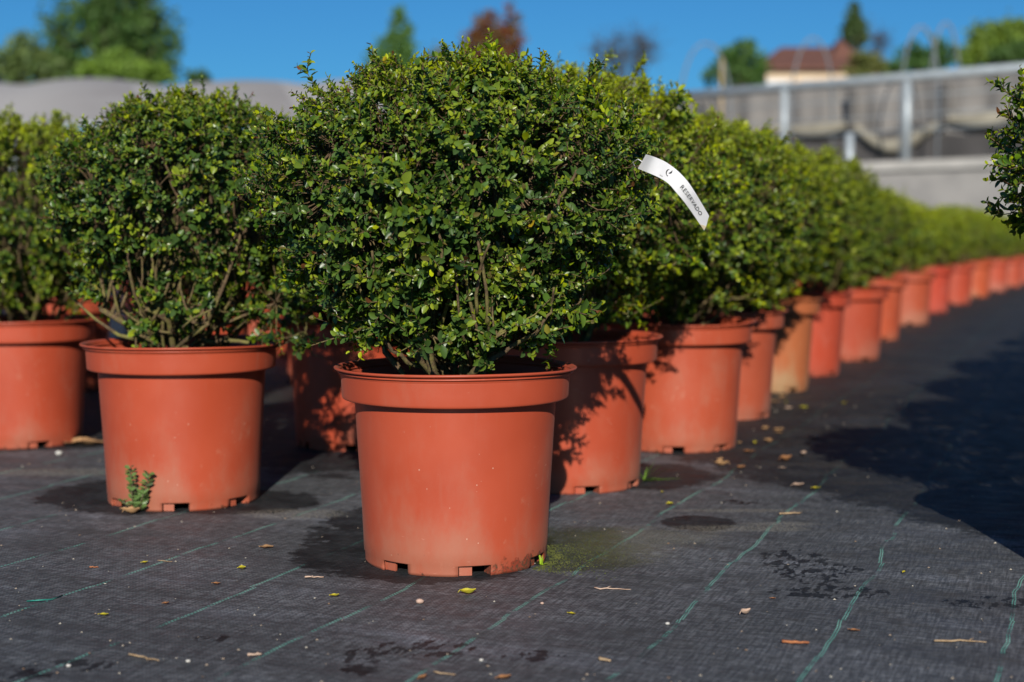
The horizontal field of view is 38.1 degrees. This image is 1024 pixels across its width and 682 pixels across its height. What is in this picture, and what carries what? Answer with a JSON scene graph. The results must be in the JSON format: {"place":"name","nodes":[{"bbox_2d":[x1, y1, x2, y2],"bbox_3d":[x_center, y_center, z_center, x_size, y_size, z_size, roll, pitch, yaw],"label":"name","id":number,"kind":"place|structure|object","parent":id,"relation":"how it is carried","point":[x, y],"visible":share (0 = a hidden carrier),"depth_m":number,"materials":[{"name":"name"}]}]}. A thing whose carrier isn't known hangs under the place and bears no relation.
{"place":"outdoors","nodes":[
{"label":"outdoors","id":0,"kind":"place"},
{"bbox_2d":[0,78,647,185],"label":"shade house","id":1,"kind":"structure","parent":0,"point":[76,98],"depth_m":26.15,"materials":[{"name":"fabric"}]},
{"bbox_2d":[0,0,1023,130],"label":"sky","id":2,"kind":"structure","parent":0,"point":[230,39],"materials":[{"name":"blue"}]},
{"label":"hill","id":3,"kind":"structure","parent":0,"visible":0},
{"bbox_2d":[0,28,68,83],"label":"broadleaf tree","id":4,"kind":"object","parent":3,"relation":"on","point":[20,63],"visible":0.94,"depth_m":55.98,"materials":[{"name":"green plant"}]},
{"bbox_2d":[31,0,189,85],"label":"broadleaf tree","id":5,"kind":"object","parent":3,"relation":"on","point":[112,25],"visible":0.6,"depth_m":58.61,"materials":[{"name":"green plant"}]},
{"bbox_2d":[73,47,177,84],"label":"bush","id":6,"kind":"object","parent":3,"relation":"on","point":[111,65],"visible":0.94,"depth_m":51.15,"materials":[{"name":"green plant"}]},
{"bbox_2d":[184,67,211,82],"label":"bush","id":7,"kind":"object","parent":3,"relation":"on","point":[193,76],"visible":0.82,"depth_m":54.20,"materials":[{"name":"green plant"}]},
{"bbox_2d":[361,4,424,69],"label":"conifer tree","id":8,"kind":"object","parent":3,"relation":"on","point":[400,42],"visible":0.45,"depth_m":57.04,"materials":[{"name":"green plant"}]},
{"bbox_2d":[426,42,455,64],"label":"bush","id":9,"kind":"object","parent":3,"relation":"on","point":[437,50],"visible":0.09,"depth_m":59.05,"materials":[{"name":"green plant"}]},
{"bbox_2d":[456,2,528,60],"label":"copper tree","id":10,"kind":"object","parent":3,"relation":"on","point":[503,32],"visible":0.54,"depth_m":56.99,"materials":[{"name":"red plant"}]},
{"bbox_2d":[576,18,672,79],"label":"bare tree","id":11,"kind":"object","parent":3,"relation":"on","point":[643,46],"visible":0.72,"depth_m":61.21,"materials":[{"name":"brown plant"}]},
{"bbox_2d":[699,37,773,88],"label":"broadleaf tree","id":12,"kind":"object","parent":3,"relation":"on","point":[740,66],"visible":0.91,"depth_m":63.11,"materials":[{"name":"green plant"}]},
{"bbox_2d":[726,39,888,87],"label":"house","id":13,"kind":"structure","parent":3,"relation":"on","point":[812,64],"depth_m":71.61,"materials":[{"name":"brown tile"},{"name":"plaster"}]},
{"bbox_2d":[766,80,790,83],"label":"wall","id":14,"kind":"structure","parent":13,"relation":"in","point":[767,81],"depth_m":71.22,"materials":[{"name":"paint"}]},
{"bbox_2d":[836,0,872,52],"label":"conifer tree","id":15,"kind":"object","parent":3,"relation":"on","point":[854,27],"visible":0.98,"depth_m":86.63,"materials":[{"name":"green plant"}]},
{"bbox_2d":[842,48,893,77],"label":"bush","id":16,"kind":"object","parent":3,"relation":"on","point":[866,63],"visible":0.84,"depth_m":65.03,"materials":[{"name":"green plant"}]},
{"bbox_2d":[860,11,896,59],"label":"bare tree","id":17,"kind":"object","parent":3,"relation":"on","point":[878,42],"visible":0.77,"depth_m":73.08,"materials":[{"name":"grey plant"}]},
{"bbox_2d":[884,34,963,73],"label":"broadleaf tree","id":18,"kind":"object","parent":3,"relation":"on","point":[919,58],"visible":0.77,"depth_m":61.05,"materials":[{"name":"green plant"}]},
{"bbox_2d":[952,9,1023,67],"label":"broadleaf tree","id":19,"kind":"object","parent":3,"relation":"on","point":[981,39],"visible":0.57,"depth_m":49.05,"materials":[{"name":"green plant"}]},
{"label":"ground","id":20,"kind":"structure","parent":0,"visible":0},
{"bbox_2d":[0,273,1023,681],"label":"woven ground cover","id":21,"kind":"object","parent":20,"relation":"on","point":[946,387],"depth_m":1.80,"materials":[{"name":"black fabric"}]},
{"bbox_2d":[27,595,62,601],"bbox_3d":[-0.509,0.282,1.629,0.043,0.005,0.016,-4,6,-44],"label":"loose thread","id":22,"kind":"object","parent":21,"relation":"on","point":[44,599],"visible":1,"depth_m":1.62},
{"bbox_2d":[0,162,116,391],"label":"potted shrub","id":23,"kind":"object","parent":21,"relation":"on","point":[91,383],"visible":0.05,"depth_m":3.83,"materials":[{"name":"green plant"}]},
{"bbox_2d":[0,101,145,449],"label":"potted shrub","id":24,"kind":"object","parent":21,"relation":"on","point":[42,366],"visible":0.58,"depth_m":2.79,"materials":[{"name":"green plant"}]},
{"bbox_2d":[61,437,102,444],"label":"fallen leaf","id":25,"kind":"object","parent":21,"relation":"on","point":[83,441],"visible":0.81,"depth_m":2.84,"materials":[{"name":"beige plant"}]},
{"bbox_2d":[117,279,138,334],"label":"potted shrub","id":26,"kind":"object","parent":21,"relation":"on","point":[127,305],"depth_m":5.33,"materials":[{"name":"green plant"}]},
{"bbox_2d":[122,507,139,512],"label":"fallen leaf","id":27,"kind":"object","parent":21,"relation":"on","point":[131,509],"visible":1,"depth_m":2.13,"materials":[{"name":"beige plant"}]},
{"bbox_2d":[118,465,154,512],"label":"weed","id":28,"kind":"object","parent":21,"relation":"on","point":[138,499],"visible":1,"depth_m":2.14,"materials":[{"name":"green plant"}]},
{"bbox_2d":[128,653,158,660],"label":"twig","id":29,"kind":"object","parent":21,"relation":"on","point":[136,655],"visible":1,"depth_m":1.40,"materials":[{"name":"brown wood"}]},
{"bbox_2d":[27,75,332,511],"bbox_3d":[-0.476,-0.079,2.243,0.472,0.641,0.494,0,4,0],"label":"potted shrub","id":30,"kind":"object","parent":21,"relation":"on","point":[182,408],"visible":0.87,"depth_m":2.15,"materials":[{"name":"green plant"}]},
{"bbox_2d":[119,128,260,335],"bbox_3d":[-0.748,-0.185,3.480,0.474,0.680,0.528,-5,5,-44],"label":"potted shrub","id":31,"kind":"object","parent":21,"relation":"on","point":[170,228],"visible":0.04,"depth_m":3.39,"materials":[{"name":"green plant"}]},
{"bbox_2d":[210,237,269,335],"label":"potted shrub","id":32,"kind":"object","parent":21,"relation":"on","point":[253,325],"depth_m":5.90,"materials":[{"name":"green plant"}]},
{"bbox_2d":[247,652,261,655],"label":"twig","id":33,"kind":"object","parent":21,"relation":"on","point":[253,654],"visible":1,"depth_m":1.41,"materials":[{"name":"beige wood"}]},
{"bbox_2d":[268,302,286,356],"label":"potted shrub","id":34,"kind":"object","parent":21,"relation":"on","point":[283,347],"depth_m":4.94,"materials":[{"name":"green plant"}]},
{"bbox_2d":[204,111,420,451],"bbox_3d":[-0.306,-0.124,2.856,0.562,0.645,0.546,0,4,0],"label":"potted shrub","id":35,"kind":"object","parent":21,"relation":"on","point":[325,416],"visible":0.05,"depth_m":2.76,"materials":[{"name":"green plant"}]},
{"bbox_2d":[280,193,378,384],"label":"potted shrub","id":36,"kind":"object","parent":21,"relation":"on","point":[289,367],"visible":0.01,"depth_m":3.99,"materials":[{"name":"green plant"}]},
{"bbox_2d":[416,599,423,603],"bbox_3d":[-0.100,0.283,1.614,0.009,0.006,0.008,0,4,0],"label":"pebble","id":37,"kind":"object","parent":21,"relation":"on","point":[419,601],"visible":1,"depth_m":1.61,"materials":[{"name":"stone"}]},
{"bbox_2d":[433,671,455,674],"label":"twig","id":38,"kind":"object","parent":21,"relation":"on","point":[444,673],"visible":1,"depth_m":1.35,"materials":[{"name":"brown wood"}]},
{"bbox_2d":[229,28,678,576],"bbox_3d":[-0.069,-0.054,1.835,0.556,0.647,0.493,0,4,0],"label":"potted shrub","id":39,"kind":"object","parent":21,"relation":"on","point":[455,412],"visible":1,"depth_m":1.72,"materials":[{"name":"green plant"}]},
{"bbox_2d":[633,154,708,229],"bbox_3d":[0.175,-0.168,1.676,0.091,0.086,0.046,1,4,18],"label":"plant tag","id":40,"kind":"object","parent":39,"relation":"attached to","point":[675,179],"visible":1,"depth_m":1.66,"materials":[{"name":"plastic"}]},
{"bbox_2d":[458,588,475,593],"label":"fallen leaf","id":41,"kind":"object","parent":21,"relation":"on","point":[467,590],"visible":1,"depth_m":1.65,"materials":[{"name":"yellow plant"}]},
{"bbox_2d":[495,674,510,678],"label":"fallen leaf","id":42,"kind":"object","parent":21,"relation":"on","point":[502,676],"visible":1,"depth_m":1.34,"materials":[{"name":"brown plant"}]},
{"bbox_2d":[0,393,1011,681],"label":"grit","id":43,"kind":"object","parent":21,"relation":"on","point":[534,563],"visible":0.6,"depth_m":1.63,"materials":[{"name":"grey gravel"}]},
{"bbox_2d":[538,555,546,564],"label":"seedling","id":44,"kind":"object","parent":21,"relation":"on","point":[541,560],"visible":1,"depth_m":1.80,"materials":[{"name":"green plant"}]},
{"bbox_2d":[401,47,755,494],"bbox_3d":[0.095,-0.122,2.384,0.588,0.707,0.568,-1,4,-15],"label":"potted shrub","id":45,"kind":"object","parent":21,"relation":"on","point":[598,425],"visible":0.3,"depth_m":2.29,"materials":[{"name":"green plant"}]},
{"bbox_2d":[532,541,630,578],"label":"moss","id":46,"kind":"object","parent":21,"relation":"on","point":[555,557],"visible":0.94,"depth_m":1.83,"materials":[{"name":"green plant"}]},
{"bbox_2d":[563,300,624,329],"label":"potted shrub","id":47,"kind":"object","parent":21,"relation":"on","point":[601,325],"depth_m":3.89,"materials":[{"name":"green plant"}]},
{"bbox_2d":[598,656,610,661],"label":"twig","id":48,"kind":"object","parent":21,"relation":"on","point":[600,658],"visible":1,"depth_m":1.39,"materials":[{"name":"brown wood"}]},
{"bbox_2d":[594,586,630,589],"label":"twig","id":49,"kind":"object","parent":21,"relation":"on","point":[610,588],"visible":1,"depth_m":1.68,"materials":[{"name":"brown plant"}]},
{"bbox_2d":[640,461,677,480],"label":"grass tuft","id":50,"kind":"object","parent":21,"relation":"on","point":[645,477],"visible":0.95,"depth_m":2.43,"materials":[{"name":"green plant"}]},
{"bbox_2d":[584,100,818,452],"bbox_3d":[0.316,-0.127,2.823,0.509,0.656,0.544,-1,4,-20],"label":"potted shrub","id":51,"kind":"object","parent":21,"relation":"on","point":[692,386],"visible":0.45,"depth_m":2.73,"materials":[{"name":"green plant"}]},
{"bbox_2d":[714,461,729,464],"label":"fallen leaf","id":52,"kind":"object","parent":21,"relation":"on","point":[721,462],"visible":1,"depth_m":2.59,"materials":[{"name":"beige plant"}]},
{"bbox_2d":[739,608,750,613],"bbox_3d":[0.245,0.285,1.564,0.017,0.006,0.008,-3,5,-40],"label":"pebble","id":53,"kind":"object","parent":21,"relation":"on","point":[744,611],"visible":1,"depth_m":1.56,"materials":[{"name":"beige stone"}]},
{"bbox_2d":[663,123,848,420],"bbox_3d":[0.471,-0.167,3.314,0.561,0.666,0.580,3,5,34],"label":"potted shrub","id":54,"kind":"object","parent":21,"relation":"on","point":[757,360],"visible":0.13,"depth_m":3.23,"materials":[{"name":"green plant"}]},
{"bbox_2d":[779,455,790,459],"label":"fallen leaf","id":55,"kind":"object","parent":21,"relation":"on","point":[784,457],"visible":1,"depth_m":2.64,"materials":[{"name":"brown plant"}]},
{"bbox_2d":[779,512,801,513],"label":"twig","id":56,"kind":"object","parent":21,"relation":"on","point":[789,512],"visible":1,"depth_m":2.13,"materials":[{"name":"brown wood"}]},
{"bbox_2d":[710,153,878,392],"bbox_3d":[0.665,-0.190,3.894,0.523,0.632,0.549,-1,4,-18],"label":"potted shrub","id":57,"kind":"object","parent":21,"relation":"on","point":[792,352],"visible":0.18,"depth_m":3.80,"materials":[{"name":"green plant"}]},
{"bbox_2d":[782,639,808,643],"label":"twig","id":58,"kind":"object","parent":21,"relation":"on","point":[792,641],"visible":1,"depth_m":1.45,"materials":[{"name":"brown wood"}]},
{"bbox_2d":[787,141,885,376],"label":"potted shrub","id":59,"kind":"object","parent":21,"relation":"on","point":[826,340],"visible":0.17,"depth_m":4.24,"materials":[{"name":"green plant"}]},
{"bbox_2d":[799,184,926,361],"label":"potted shrub","id":60,"kind":"object","parent":21,"relation":"on","point":[861,330],"visible":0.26,"depth_m":4.76,"materials":[{"name":"green plant"}]},
{"bbox_2d":[843,183,941,340],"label":"potted shrub","id":61,"kind":"object","parent":21,"relation":"on","point":[891,309],"visible":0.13,"depth_m":5.73,"materials":[{"name":"green plant"}]},
{"bbox_2d":[874,201,955,324],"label":"potted shrub","id":62,"kind":"object","parent":21,"relation":"on","point":[915,302],"visible":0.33,"depth_m":6.74,"materials":[{"name":"green plant"}]},
{"bbox_2d":[905,205,973,312],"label":"potted shrub","id":63,"kind":"object","parent":21,"relation":"on","point":[939,293],"visible":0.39,"depth_m":7.79,"materials":[{"name":"green plant"}]},
{"bbox_2d":[934,638,985,642],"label":"twig","id":64,"kind":"object","parent":21,"relation":"on","point":[970,640],"visible":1,"depth_m":1.46,"materials":[{"name":"brown wood"}]},
{"bbox_2d":[933,203,996,303],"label":"potted shrub","id":65,"kind":"object","parent":21,"relation":"on","point":[960,285],"visible":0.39,"depth_m":8.84,"materials":[{"name":"green plant"}]},
{"bbox_2d":[952,208,1009,296],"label":"potted shrub","id":66,"kind":"object","parent":21,"relation":"on","point":[980,280],"visible":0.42,"depth_m":9.89,"materials":[{"name":"green plant"}]},
{"bbox_2d":[969,214,1022,291],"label":"potted shrub","id":67,"kind":"object","parent":21,"relation":"on","point":[998,277],"visible":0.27,"depth_m":10.89,"materials":[{"name":"green plant"}]},
{"bbox_2d":[980,65,1023,239],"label":"potted shrub","id":68,"kind":"object","parent":21,"relation":"on","point":[1008,162],"visible":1,"depth_m":1.70,"materials":[{"name":"green plant"}]},
{"bbox_2d":[989,216,1023,286],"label":"potted shrub","id":69,"kind":"object","parent":21,"relation":"on","point":[1014,272],"visible":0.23,"depth_m":11.88,"materials":[{"name":"orange plastic"}]},
{"bbox_2d":[1007,229,1023,282],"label":"potted shrub","id":70,"kind":"object","parent":21,"relation":"on","point":[1020,255],"visible":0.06,"depth_m":12.98,"materials":[{"name":"green plant"}]},
{"bbox_2d":[679,42,731,123],"bbox_3d":[3.161,-3.091,24.344,0.870,3.580,0.038,0,4,0],"label":"tunnel hoop","id":71,"kind":"object","parent":20,"relation":"on","point":[725,69],"visible":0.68,"depth_m":24.24,"materials":[{"name":"metal"}]},
{"bbox_2d":[719,58,723,119],"bbox_3d":[3.245,-2.791,23.062,0.063,3.160,0.063,2,4,22],"label":"wooden stake","id":72,"kind":"object","parent":20,"relation":"on","point":[721,77],"visible":0.35,"depth_m":22.95,"materials":[{"name":"brown wood"}]},
{"bbox_2d":[789,37,833,153],"bbox_3d":[4.808,-3.064,23.845,0.710,3.596,0.038,0,4,0],"label":"tunnel hoop","id":73,"kind":"object","parent":20,"relation":"on","point":[828,62],"visible":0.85,"depth_m":23.75,"materials":[{"name":"metal"}]},
{"bbox_2d":[899,25,938,160],"bbox_3d":[5.986,-2.876,21.853,0.578,3.497,0.038,0,4,0],"label":"tunnel hoop","id":74,"kind":"object","parent":20,"relation":"on","point":[937,82],"visible":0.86,"depth_m":21.79,"materials":[{"name":"metal"}]},
{"bbox_2d":[835,157,1023,214],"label":"terrace wall","id":75,"kind":"structure","parent":20,"relation":"on","point":[943,182],"depth_m":19.18,"materials":[{"name":"concrete"}]},
{"bbox_2d":[627,63,1023,172],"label":"pipe fence","id":76,"kind":"object","parent":75,"relation":"on","point":[907,78],"visible":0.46,"depth_m":19.94,"materials":[{"name":"metal"}]},
{"bbox_2d":[656,73,1023,162],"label":"shade netting","id":77,"kind":"structure","parent":76,"relation":"attached to","point":[966,142],"depth_m":23.15,"materials":[{"name":"grey fabric"}]},
{"bbox_2d":[930,22,959,70],"bbox_3d":[6.786,-3.115,23.340,0.515,3.767,0.038,0,4,0],"label":"tunnel hoop","id":78,"kind":"object","parent":20,"relation":"on","point":[955,42],"visible":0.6,"depth_m":23.22,"materials":[{"name":"metal"}]},
{"bbox_2d":[983,37,1023,65],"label":"broadleaf tree","id":79,"kind":"object","parent":20,"relation":"on","point":[1012,52],"visible":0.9,"depth_m":43.24,"materials":[{"name":"green plant"}]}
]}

